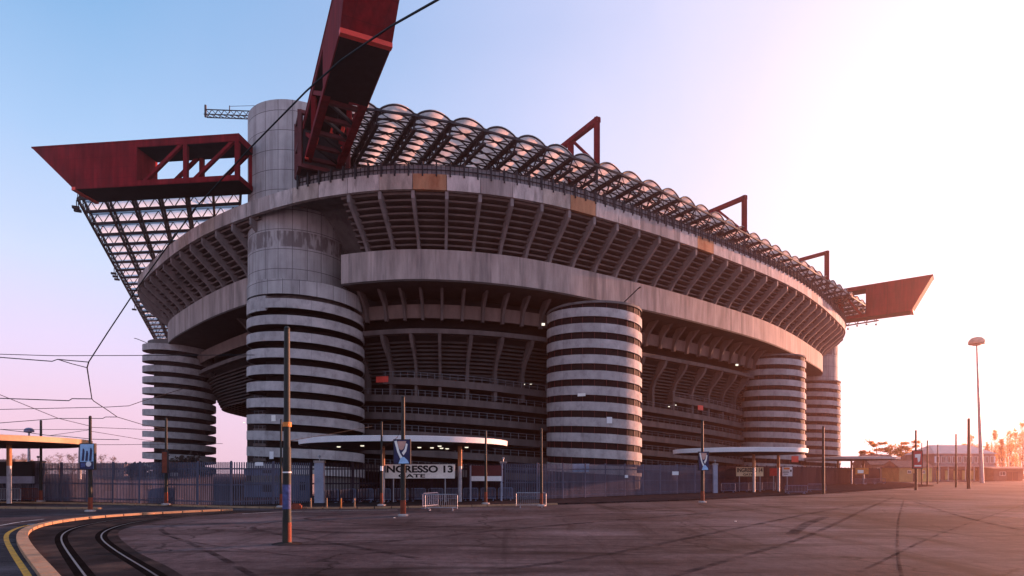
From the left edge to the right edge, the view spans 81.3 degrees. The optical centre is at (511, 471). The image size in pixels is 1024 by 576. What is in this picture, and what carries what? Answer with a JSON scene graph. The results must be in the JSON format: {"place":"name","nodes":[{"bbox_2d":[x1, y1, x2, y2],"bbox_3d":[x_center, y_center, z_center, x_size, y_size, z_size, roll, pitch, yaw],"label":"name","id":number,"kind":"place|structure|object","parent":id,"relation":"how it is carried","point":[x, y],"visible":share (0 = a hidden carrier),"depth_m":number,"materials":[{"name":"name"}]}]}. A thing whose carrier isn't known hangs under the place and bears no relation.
{"place":"outdoors","nodes":[
{"label":"outdoors","id":0,"kind":"place"},
{"bbox_2d":[0,398,90,400],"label":"overhead wire","id":1,"kind":"object","parent":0,"point":[46,399],"visible":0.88,"depth_m":26.98,"materials":[{"name":"black metal"}]},
{"bbox_2d":[0,387,186,409],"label":"overhead wire","id":2,"kind":"object","parent":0,"point":[93,407],"visible":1,"depth_m":32.99,"materials":[{"name":"black metal"}]},
{"bbox_2d":[92,463,127,475],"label":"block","id":3,"kind":"structure","parent":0,"point":[108,470],"depth_m":344.00,"materials":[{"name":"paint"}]},
{"bbox_2d":[87,363,162,428],"bbox_3d":[-21.064,-3.249,32.795,1.418,0.553,30.969,0,0,-26],"label":"overhead wire","id":4,"kind":"object","parent":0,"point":[102,406],"visible":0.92,"depth_m":27.36,"materials":[{"name":"black metal"}]},
{"bbox_2d":[88,0,438,361],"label":"overhead wire","id":5,"kind":"object","parent":4,"relation":"attached to","point":[337,63],"visible":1,"depth_m":13.49,"materials":[{"name":"black metal"}]},
{"bbox_2d":[0,357,88,362],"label":"overhead wire","id":6,"kind":"object","parent":5,"relation":"attached to","point":[44,360],"visible":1,"depth_m":18.95,"materials":[{"name":"black metal"}]},
{"bbox_2d":[0,354,210,355],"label":"overhead wire","id":7,"kind":"object","parent":5,"relation":"attached to","point":[108,355],"visible":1,"depth_m":18.99,"materials":[{"name":"black metal"}]},
{"bbox_2d":[0,477,930,508],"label":"pavement","id":8,"kind":"structure","parent":0,"point":[806,490],"depth_m":60.46,"materials":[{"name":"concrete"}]},
{"bbox_2d":[0,488,20,501],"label":"crowd barrier","id":9,"kind":"object","parent":8,"relation":"on","point":[17,499],"visible":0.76,"depth_m":50.25,"materials":[{"name":"metal"}]},
{"bbox_2d":[0,461,34,482],"bbox_3d":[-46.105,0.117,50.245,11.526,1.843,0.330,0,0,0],"label":"ticket booth","id":10,"kind":"object","parent":8,"relation":"on","point":[23,471],"visible":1,"depth_m":50.11,"materials":[{"name":"grey paint"}]},
{"bbox_2d":[19,488,37,500],"bbox_3d":[-41.280,2.018,50.921,1.656,1.124,0.660,0,0,0],"label":"crowd barrier","id":11,"kind":"object","parent":8,"relation":"on","point":[30,492],"visible":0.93,"depth_m":50.91,"materials":[{"name":"grey metal"}]},
{"bbox_2d":[31,456,45,500],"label":"gate pillar","id":12,"kind":"structure","parent":8,"relation":"on","point":[44,462],"depth_m":52.12,"materials":[{"name":"grey paint"}]},
{"bbox_2d":[36,420,45,501],"bbox_3d":[-39.705,-0.864,50.260,0.640,6.888,0.624,0,0,0],"label":"tram pole","id":13,"kind":"object","parent":8,"relation":"on","point":[40,480],"visible":0.91,"depth_m":50.18,"materials":[{"name":"grey metal"}]},
{"bbox_2d":[0,434,92,503],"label":"entrance canopy","id":14,"kind":"object","parent":8,"relation":"on","point":[8,443],"visible":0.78,"depth_m":47.36,"materials":[{"name":"white metal"}]},
{"bbox_2d":[85,478,130,498],"bbox_3d":[-37.669,1.630,56.000,3.958,1.892,1.750,0,0,0],"label":"site hut","id":15,"kind":"object","parent":8,"relation":"on","point":[108,488],"visible":0.05,"depth_m":55.20,"materials":[{"name":"metal"}]},
{"bbox_2d":[133,477,172,497],"bbox_3d":[-34.599,1.584,57.000,3.760,1.924,1.750,0,0,0],"label":"site hut","id":16,"kind":"object","parent":8,"relation":"on","point":[153,487],"visible":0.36,"depth_m":56.20,"materials":[{"name":"metal"}]},
{"bbox_2d":[0,461,309,504],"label":"fence","id":17,"kind":"object","parent":8,"relation":"on","point":[223,484],"visible":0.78,"depth_m":46.98,"materials":[{"name":"blue metal"}]},
{"bbox_2d":[161,418,170,504],"bbox_3d":[-26.407,-0.743,45.529,0.640,6.646,0.624,0,0,0],"label":"tram pole","id":18,"kind":"object","parent":8,"relation":"on","point":[166,477],"visible":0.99,"depth_m":45.44,"materials":[{"name":"metal"}]},
{"bbox_2d":[60,443,222,444],"bbox_3d":[-28.895,-2.098,46.806,12.120,0.163,1.262,0,0,-8],"label":"overhead wire","id":19,"kind":"object","parent":18,"relation":"attached to","point":[125,444],"visible":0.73,"depth_m":46.00,"materials":[{"name":"black metal"}]},
{"bbox_2d":[162,451,168,472],"bbox_3d":[-26.327,-0.668,45.272,0.420,1.700,0.215,0,0,0],"label":"advertising box","id":20,"kind":"object","parent":18,"relation":"attached to","point":[165,461],"visible":1,"depth_m":45.16,"materials":[{"name":"metal"}]},
{"bbox_2d":[161,450,207,485],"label":"tree","id":21,"kind":"object","parent":8,"relation":"on","point":[187,459],"visible":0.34,"depth_m":99.28,"materials":[{"name":"green plant"}]},
{"bbox_2d":[243,481,279,496],"bbox_3d":[-24.308,1.779,59.000,3.769,1.555,1.750,0,0,0],"label":"site hut","id":22,"kind":"object","parent":8,"relation":"on","point":[261,489],"visible":0.29,"depth_m":58.20,"materials":[{"name":"metal"}]},
{"bbox_2d":[245,470,279,474],"bbox_3d":[-24.720,0.070,60.000,3.830,0.740,1.750,0,0,0],"label":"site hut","id":23,"kind":"object","parent":22,"relation":"on","point":[261,472],"visible":0.12,"depth_m":59.20,"materials":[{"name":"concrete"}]},
{"bbox_2d":[292,474,313,500],"bbox_3d":[-18.096,1.475,52.000,1.814,2.388,1.750,0,0,0],"label":"site hut","id":24,"kind":"object","parent":8,"relation":"on","point":[302,487],"visible":0.36,"depth_m":51.20,"materials":[{"name":"metal"}]},
{"bbox_2d":[313,455,325,502],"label":"gate pillar","id":25,"kind":"structure","parent":8,"relation":"on","point":[319,481],"depth_m":48.20,"materials":[{"name":"grey paint"}]},
{"bbox_2d":[377,421,385,505],"bbox_3d":[-9.727,-0.579,44.483,0.640,6.318,0.624,0,0,0],"label":"tram pole","id":26,"kind":"object","parent":8,"relation":"on","point":[381,486],"visible":1,"depth_m":44.41,"materials":[{"name":"grey metal"}]},
{"bbox_2d":[376,488,390,501],"bbox_3d":[-10.807,2.018,50.032,1.304,1.124,0.710,0,0,0],"label":"crowd barrier","id":27,"kind":"object","parent":8,"relation":"on","point":[388,494],"visible":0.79,"depth_m":50.00,"materials":[{"name":"grey metal"}]},
{"bbox_2d":[298,435,507,502],"bbox_3d":[-9.600,-0.195,54.000,18.400,5.550,18.400,0,0,0],"label":"entrance canopy","id":28,"kind":"object","parent":8,"relation":"on","point":[418,443],"visible":0.81,"depth_m":48.02,"materials":[{"name":"white metal"}]},
{"bbox_2d":[310,462,503,501],"bbox_3d":[-8.525,0.900,50.735,16.448,3.320,0.130,0,0,-16],"label":"fence","id":29,"kind":"object","parent":8,"relation":"on","point":[391,483],"visible":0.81,"depth_m":49.91,"materials":[{"name":"grey metal"}]},
{"bbox_2d":[411,488,425,501],"bbox_3d":[-7.985,2.018,50.754,1.304,1.124,0.710,0,0,0],"label":"crowd barrier","id":30,"kind":"object","parent":8,"relation":"on","point":[422,491],"visible":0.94,"depth_m":50.73,"materials":[{"name":"grey metal"}]},
{"bbox_2d":[385,464,454,501],"bbox_3d":[-7.755,1.010,49.541,6.006,3.141,0.217,0,0,0],"label":"gate sign","id":31,"kind":"object","parent":8,"relation":"on","point":[393,471],"visible":0.91,"depth_m":49.46,"materials":[{"name":"metal"}]},
{"bbox_2d":[446,488,457,500],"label":"crowd barrier","id":32,"kind":"object","parent":8,"relation":"on","point":[455,492],"visible":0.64,"depth_m":51.48,"materials":[{"name":"grey metal"}]},
{"bbox_2d":[463,488,477,500],"bbox_3d":[-3.597,2.018,51.877,1.304,1.124,0.710,0,0,0],"label":"crowd barrier","id":33,"kind":"object","parent":8,"relation":"on","point":[465,493],"visible":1,"depth_m":51.88,"materials":[{"name":"grey metal"}]},
{"bbox_2d":[31,0,933,490],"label":"stadium","id":34,"kind":"object","parent":8,"relation":"on","point":[441,272],"visible":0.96,"depth_m":84.46,"materials":[{"name":"concrete"}]},
{"bbox_2d":[470,465,501,500],"bbox_3d":[-2.236,1.049,51.610,2.823,3.062,0.220,0,0,0],"label":"gate shutter","id":35,"kind":"object","parent":8,"relation":"on","point":[494,472],"visible":0.86,"depth_m":51.50,"materials":[{"name":"red metal"}]},
{"bbox_2d":[482,430,489,503],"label":"tram pole","id":36,"kind":"object","parent":8,"relation":"on","point":[485,487],"visible":0.94,"depth_m":46.55,"materials":[{"name":"metal"}]},
{"bbox_2d":[481,488,495,500],"bbox_3d":[-2.090,2.018,52.262,1.304,1.124,0.710,0,0,0],"label":"crowd barrier","id":37,"kind":"object","parent":8,"relation":"on","point":[490,492],"visible":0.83,"depth_m":52.24,"materials":[{"name":"grey metal"}]},
{"bbox_2d":[500,457,506,495],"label":"gate pillar","id":38,"kind":"structure","parent":8,"relation":"on","point":[502,462],"depth_m":62.24,"materials":[{"name":"grey paint"}]},
{"bbox_2d":[498,488,512,499],"bbox_3d":[-0.562,2.018,52.653,1.304,1.124,0.710,0,0,0],"label":"crowd barrier","id":39,"kind":"object","parent":8,"relation":"on","point":[499,492],"visible":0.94,"depth_m":52.66,"materials":[{"name":"grey metal"}]},
{"bbox_2d":[537,428,545,505],"bbox_3d":[2.170,-0.309,43.977,0.640,5.778,0.624,0,0,0],"label":"tram pole","id":40,"kind":"object","parent":8,"relation":"on","point":[541,488],"visible":1,"depth_m":43.91,"materials":[{"name":"metal"}]},
{"bbox_2d":[504,463,712,499],"bbox_3d":[11.812,0.900,61.822,30.588,3.320,1.249,0,0,-37],"label":"fence","id":41,"kind":"object","parent":8,"relation":"on","point":[642,479],"visible":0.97,"depth_m":60.19,"materials":[{"name":"grey metal"}]},
{"bbox_2d":[698,420,705,502],"bbox_3d":[15.643,-0.811,48.987,0.640,6.782,0.624,0,0,0],"label":"tram pole","id":42,"kind":"object","parent":8,"relation":"on","point":[702,472],"visible":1,"depth_m":48.90,"materials":[{"name":"metal"}]},
{"bbox_2d":[698,452,708,470],"bbox_3d":[15.643,-0.817,48.715,0.850,1.550,0.245,0,0,0],"label":"advertising box","id":43,"kind":"object","parent":42,"relation":"attached to","point":[703,461],"visible":1,"depth_m":48.62,"materials":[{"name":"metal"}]},
{"bbox_2d":[712,460,717,492],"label":"gate pillar","id":44,"kind":"structure","parent":8,"relation":"on","point":[715,477],"depth_m":70.19,"materials":[{"name":"grey paint"}]},
{"bbox_2d":[721,483,734,491],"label":"crowd barrier","id":45,"kind":"object","parent":8,"relation":"on","point":[732,487],"visible":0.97,"depth_m":72.33,"materials":[{"name":"grey metal"}]},
{"bbox_2d":[673,447,808,491],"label":"entrance canopy","id":46,"kind":"object","parent":8,"relation":"on","point":[753,452],"visible":0.95,"depth_m":71.48,"materials":[{"name":"white metal"}]},
{"bbox_2d":[736,467,762,491],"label":"gate sign","id":47,"kind":"object","parent":8,"relation":"on","point":[743,471],"visible":0.77,"depth_m":74.96,"materials":[{"name":"metal"}]},
{"bbox_2d":[718,465,792,491],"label":"fence","id":48,"kind":"object","parent":8,"relation":"on","point":[765,478],"visible":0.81,"depth_m":77.35,"materials":[{"name":"grey metal"}]},
{"bbox_2d":[749,482,761,490],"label":"crowd barrier","id":49,"kind":"object","parent":8,"relation":"on","point":[750,489],"visible":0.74,"depth_m":76.32,"materials":[{"name":"grey metal"}]},
{"bbox_2d":[769,468,776,490],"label":"shutter board","id":50,"kind":"object","parent":8,"relation":"on","point":[773,472],"visible":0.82,"depth_m":77.96,"materials":[{"name":"metal"}]},
{"bbox_2d":[782,467,791,489],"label":"notice board","id":51,"kind":"object","parent":8,"relation":"on","point":[787,471],"visible":0.95,"depth_m":80.96,"materials":[{"name":"white paint"}]},
{"bbox_2d":[786,485,806,493],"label":"crowd barrier","id":52,"kind":"object","parent":8,"relation":"on","point":[795,488],"visible":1,"depth_m":67.88,"materials":[{"name":"grey metal"}]},
{"bbox_2d":[792,466,879,487],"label":"fence","id":53,"kind":"object","parent":8,"relation":"on","point":[807,476],"visible":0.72,"depth_m":109.26,"materials":[{"name":"metal"}]},
{"bbox_2d":[855,468,868,473],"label":"poster","id":54,"kind":"object","parent":53,"relation":"attached to","point":[861,470],"visible":1,"depth_m":111.96,"materials":[{"name":"paper"}]},
{"bbox_2d":[805,456,900,483],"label":"entrance canopy","id":55,"kind":"object","parent":8,"relation":"on","point":[851,459],"visible":0.84,"depth_m":115.64,"materials":[{"name":"metal"}]},
{"bbox_2d":[914,430,916,489],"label":"tram pole","id":56,"kind":"object","parent":8,"relation":"on","point":[915,479],"visible":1,"depth_m":80.53,"materials":[{"name":"grey metal"}]},
{"bbox_2d":[912,450,922,468],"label":"advertising box","id":57,"kind":"object","parent":56,"relation":"attached to","point":[917,459],"visible":1,"depth_m":80.23,"materials":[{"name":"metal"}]},
{"bbox_2d":[0,474,1023,575],"bbox_3d":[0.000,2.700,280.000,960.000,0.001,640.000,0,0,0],"label":"ground","id":58,"kind":"structure","parent":0,"point":[860,536],"depth_m":24.23,"materials":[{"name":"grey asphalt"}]},
{"bbox_2d":[4,525,31,575],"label":"yellow line","id":59,"kind":"object","parent":58,"relation":"on","point":[24,570],"visible":0.98,"depth_m":19.04,"materials":[{"name":"paint"}]},
{"bbox_2d":[24,428,34,460],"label":"light mast","id":60,"kind":"object","parent":58,"relation":"on","point":[29,453],"visible":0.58,"depth_m":149.74,"materials":[{"name":"metal"}]},
{"bbox_2d":[42,455,56,474],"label":"tree","id":61,"kind":"object","parent":58,"relation":"on","point":[49,462],"visible":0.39,"depth_m":236.18,"materials":[{"name":"brown plant"}]},
{"bbox_2d":[0,506,101,508],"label":"kerb","id":62,"kind":"structure","parent":58,"relation":"on","point":[5,507],"depth_m":42.43,"materials":[{"name":"concrete"}]},
{"bbox_2d":[53,453,67,477],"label":"tree","id":63,"kind":"object","parent":58,"relation":"on","point":[60,461],"visible":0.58,"depth_m":248.94,"materials":[{"name":"brown plant"}]},
{"bbox_2d":[63,452,77,477],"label":"tree","id":64,"kind":"object","parent":58,"relation":"on","point":[72,460],"visible":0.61,"depth_m":209.83,"materials":[{"name":"brown plant"}]},
{"bbox_2d":[84,416,95,511],"bbox_3d":[-28.085,-0.497,39.706,0.640,6.394,0.624,0,0,0],"label":"tram pole","id":65,"kind":"object","parent":58,"relation":"on","point":[90,503],"visible":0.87,"depth_m":39.62,"materials":[{"name":"grey metal"}]},
{"bbox_2d":[0,429,88,429],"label":"overhead wire","id":66,"kind":"object","parent":65,"relation":"attached to","point":[44,429],"visible":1,"depth_m":40.96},
{"bbox_2d":[1,395,88,425],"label":"overhead wire","id":67,"kind":"object","parent":65,"relation":"attached to","point":[43,412],"visible":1,"depth_m":34.56,"materials":[{"name":"black metal"}]},
{"bbox_2d":[2,417,104,422],"bbox_3d":[-26.467,-2.954,34.885,9.832,0.486,1.841,0,0,12],"label":"overhead wire","id":68,"kind":"object","parent":65,"relation":"attached to","point":[57,418],"visible":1,"depth_m":35.63,"materials":[{"name":"black metal"}]},
{"bbox_2d":[79,443,96,469],"bbox_3d":[-28.035,-0.953,39.399,1.000,1.750,0.255,0,0,0],"label":"sign","id":69,"kind":"object","parent":65,"relation":"attached to","point":[87,456],"visible":1,"depth_m":39.31,"materials":[{"name":"metal"}]},
{"bbox_3d":[-30.296,-2.629,40.849,4.495,0.277,2.326,0,0,0],"label":"overhead wire","id":70,"kind":"object","parent":65,"relation":"attached to","visible":0},
{"bbox_2d":[8,430,118,439],"bbox_3d":[-32.705,-2.674,41.998,10.083,0.966,0.040,0,0,0],"label":"overhead wire","id":71,"kind":"object","parent":70,"relation":"attached to","point":[66,436],"visible":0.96,"depth_m":41.98,"materials":[{"name":"black metal"}]},
{"bbox_2d":[16,508,232,575],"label":"kerb","id":72,"kind":"structure","parent":58,"relation":"on","point":[39,563],"depth_m":22.72,"materials":[{"name":"concrete"}]},
{"bbox_2d":[124,461,150,477],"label":"tree","id":73,"kind":"object","parent":58,"relation":"on","point":[133,470],"visible":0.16,"depth_m":99.01,"materials":[{"name":"green plant"}]},
{"bbox_2d":[28,510,271,575],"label":"track bed","id":74,"kind":"object","parent":58,"relation":"on","point":[97,558],"visible":0.73,"depth_m":21.89,"materials":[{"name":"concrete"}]},
{"bbox_2d":[55,513,174,575],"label":"rail groove ground","id":75,"kind":"structure","parent":74,"relation":"on","point":[76,571],"depth_m":19.73,"materials":[{"name":"black metal"}]},
{"bbox_2d":[60,513,170,575],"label":"tram rail","id":76,"kind":"object","parent":74,"relation":"on","point":[75,562],"visible":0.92,"depth_m":19.73,"materials":[{"name":"metal"}]},
{"bbox_2d":[95,512,233,575],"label":"rail groove ground","id":77,"kind":"structure","parent":74,"relation":"on","point":[125,553],"depth_m":19.73,"materials":[{"name":"black metal"}]},
{"bbox_2d":[100,512,229,575],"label":"tram rail","id":78,"kind":"object","parent":74,"relation":"on","point":[126,556],"visible":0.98,"depth_m":19.61,"materials":[{"name":"metal"}]},
{"bbox_2d":[147,458,172,476],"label":"tree","id":79,"kind":"object","parent":58,"relation":"on","point":[161,467],"visible":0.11,"depth_m":99.11,"materials":[{"name":"green plant"}]},
{"bbox_2d":[204,105,254,119],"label":"tower crane","id":80,"kind":"object","parent":58,"relation":"on","point":[206,115],"visible":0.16,"depth_m":98.94,"materials":[{"name":"metal"}]},
{"bbox_2d":[0,501,557,508],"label":"pavement kerb","id":81,"kind":"structure","parent":58,"relation":"on","point":[280,507],"depth_m":45.03,"materials":[{"name":"concrete"}]},
{"bbox_2d":[276,419,281,506],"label":"tram pole","id":82,"kind":"object","parent":81,"relation":"on","point":[280,503],"visible":0.81,"depth_m":42.46,"materials":[{"name":"grey metal"}]},
{"bbox_2d":[271,326,301,545],"bbox_3d":[-8.351,-1.344,22.131,1.100,8.087,1.100,0,0,0],"label":"tram pole","id":83,"kind":"object","parent":58,"relation":"on","point":[286,508],"visible":1,"depth_m":22.02,"materials":[{"name":"grey metal"}]},
{"bbox_2d":[291,504,301,508],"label":"kerb block","id":84,"kind":"structure","parent":58,"relation":"on","point":[296,506],"depth_m":41.98,"materials":[{"name":"red paint"}]},
{"bbox_2d":[398,396,407,515],"bbox_3d":[-6.547,-0.920,35.841,0.640,7.240,0.624,0,0,0],"label":"tram pole","id":85,"kind":"object","parent":58,"relation":"on","point":[403,493],"visible":0.91,"depth_m":35.73,"materials":[{"name":"grey metal"}]},
{"bbox_2d":[393,439,410,463],"bbox_3d":[-6.547,-1.147,35.538,1.020,1.500,0.245,0,0,0],"label":"advertising box","id":86,"kind":"object","parent":85,"relation":"attached to","point":[401,451],"visible":1,"depth_m":35.45,"materials":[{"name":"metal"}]},
{"bbox_2d":[425,494,457,510],"bbox_3d":[-4.854,2.138,40.909,2.256,1.124,0.660,0,0,0],"label":"crowd barrier","id":87,"kind":"object","parent":58,"relation":"on","point":[429,507],"visible":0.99,"depth_m":40.89,"materials":[{"name":"metal"}]},
{"bbox_2d":[516,492,544,507],"bbox_3d":[1.409,2.138,44.022,2.256,1.124,0.660,0,0,0],"label":"crowd barrier","id":88,"kind":"object","parent":58,"relation":"on","point":[526,492],"visible":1,"depth_m":44.00,"materials":[{"name":"metal"}]},
{"bbox_2d":[566,485,933,503],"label":"pavement kerb","id":89,"kind":"structure","parent":58,"relation":"on","point":[730,497],"depth_m":58.00,"materials":[{"name":"concrete"}]},
{"bbox_2d":[822,426,824,493],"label":"tram pole","id":90,"kind":"object","parent":58,"relation":"on","point":[823,472],"visible":1,"depth_m":66.62,"materials":[{"name":"grey metal"}]},
{"bbox_2d":[864,439,894,454],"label":"tree","id":91,"kind":"object","parent":58,"relation":"on","point":[881,449],"visible":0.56,"depth_m":189.43,"materials":[{"name":"green plant"}]},
{"bbox_2d":[885,440,920,456],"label":"tree","id":92,"kind":"object","parent":58,"relation":"on","point":[897,452],"visible":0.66,"depth_m":190.24,"materials":[{"name":"green plant"}]},
{"bbox_2d":[926,440,927,484],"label":"tram pole","id":93,"kind":"object","parent":58,"relation":"on","point":[927,466],"visible":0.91,"depth_m":112.39,"materials":[{"name":"grey metal"}]},
{"bbox_2d":[937,444,938,483],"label":"tram pole","id":94,"kind":"object","parent":58,"relation":"on","point":[937,467],"visible":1,"depth_m":126.49,"materials":[{"name":"grey metal"}]},
{"bbox_2d":[955,434,956,486],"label":"tram pole","id":95,"kind":"object","parent":58,"relation":"on","point":[955,460],"visible":0.98,"depth_m":98.69,"materials":[{"name":"grey metal"}]},
{"bbox_2d":[967,418,970,488],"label":"tram pole","id":96,"kind":"object","parent":58,"relation":"on","point":[968,459],"visible":1,"depth_m":90.84,"materials":[{"name":"grey metal"}]},
{"bbox_2d":[968,337,985,482],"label":"light mast","id":97,"kind":"object","parent":58,"relation":"on","point":[976,341],"visible":1,"depth_m":132.77,"materials":[{"name":"metal"}]},
{"bbox_2d":[973,467,1023,480],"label":"house","id":98,"kind":"structure","parent":58,"relation":"on","point":[1002,473],"depth_m":160.00,"materials":[{"name":"tile"}]},
{"bbox_2d":[990,429,1006,465],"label":"tree","id":99,"kind":"object","parent":58,"relation":"on","point":[995,438],"visible":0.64,"depth_m":222.62,"materials":[{"name":"green plant"}]},
{"bbox_2d":[977,436,1023,466],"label":"treeline","id":100,"kind":"object","parent":58,"relation":"on","point":[991,444],"visible":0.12,"depth_m":264.88,"materials":[{"name":"orange plant"}]},
{"bbox_2d":[995,437,1011,466],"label":"tree","id":101,"kind":"object","parent":58,"relation":"on","point":[1001,455],"visible":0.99,"depth_m":204.82,"materials":[{"name":"green plant"}]},
{"bbox_2d":[995,429,1018,466],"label":"tree","id":102,"kind":"object","parent":58,"relation":"on","point":[1010,447],"visible":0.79,"depth_m":213.64,"materials":[{"name":"green plant"}]},
{"bbox_2d":[1008,428,1020,466],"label":"tree","id":103,"kind":"object","parent":58,"relation":"on","point":[1016,437],"visible":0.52,"depth_m":222.99,"materials":[{"name":"green plant"}]},
{"bbox_2d":[1012,420,1023,478],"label":"tree","id":104,"kind":"object","parent":58,"relation":"on","point":[1021,433],"visible":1,"depth_m":205.01,"materials":[{"name":"green plant"}]},
{"bbox_2d":[0,0,1023,473],"label":"sky","id":105,"kind":"structure","parent":0,"point":[885,137],"materials":[{"name":"blue"}]},
{"bbox_2d":[853,455,896,479],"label":"house","id":106,"kind":"structure","parent":0,"point":[869,464],"depth_m":173.32,"materials":[{"name":"tile"}]},
{"bbox_2d":[879,461,934,481],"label":"house","id":107,"kind":"structure","parent":0,"point":[897,471],"depth_m":150.26,"materials":[{"name":"paint"}]},
{"bbox_2d":[905,445,996,480],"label":"house","id":108,"kind":"structure","parent":0,"point":[946,459],"depth_m":166.00,"materials":[{"name":"paint"}]},
{"bbox_2d":[940,456,946,462],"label":"window","id":109,"kind":"structure","parent":108,"relation":"in","point":[943,459],"depth_m":165.92,"materials":[{"name":"grey glass"}]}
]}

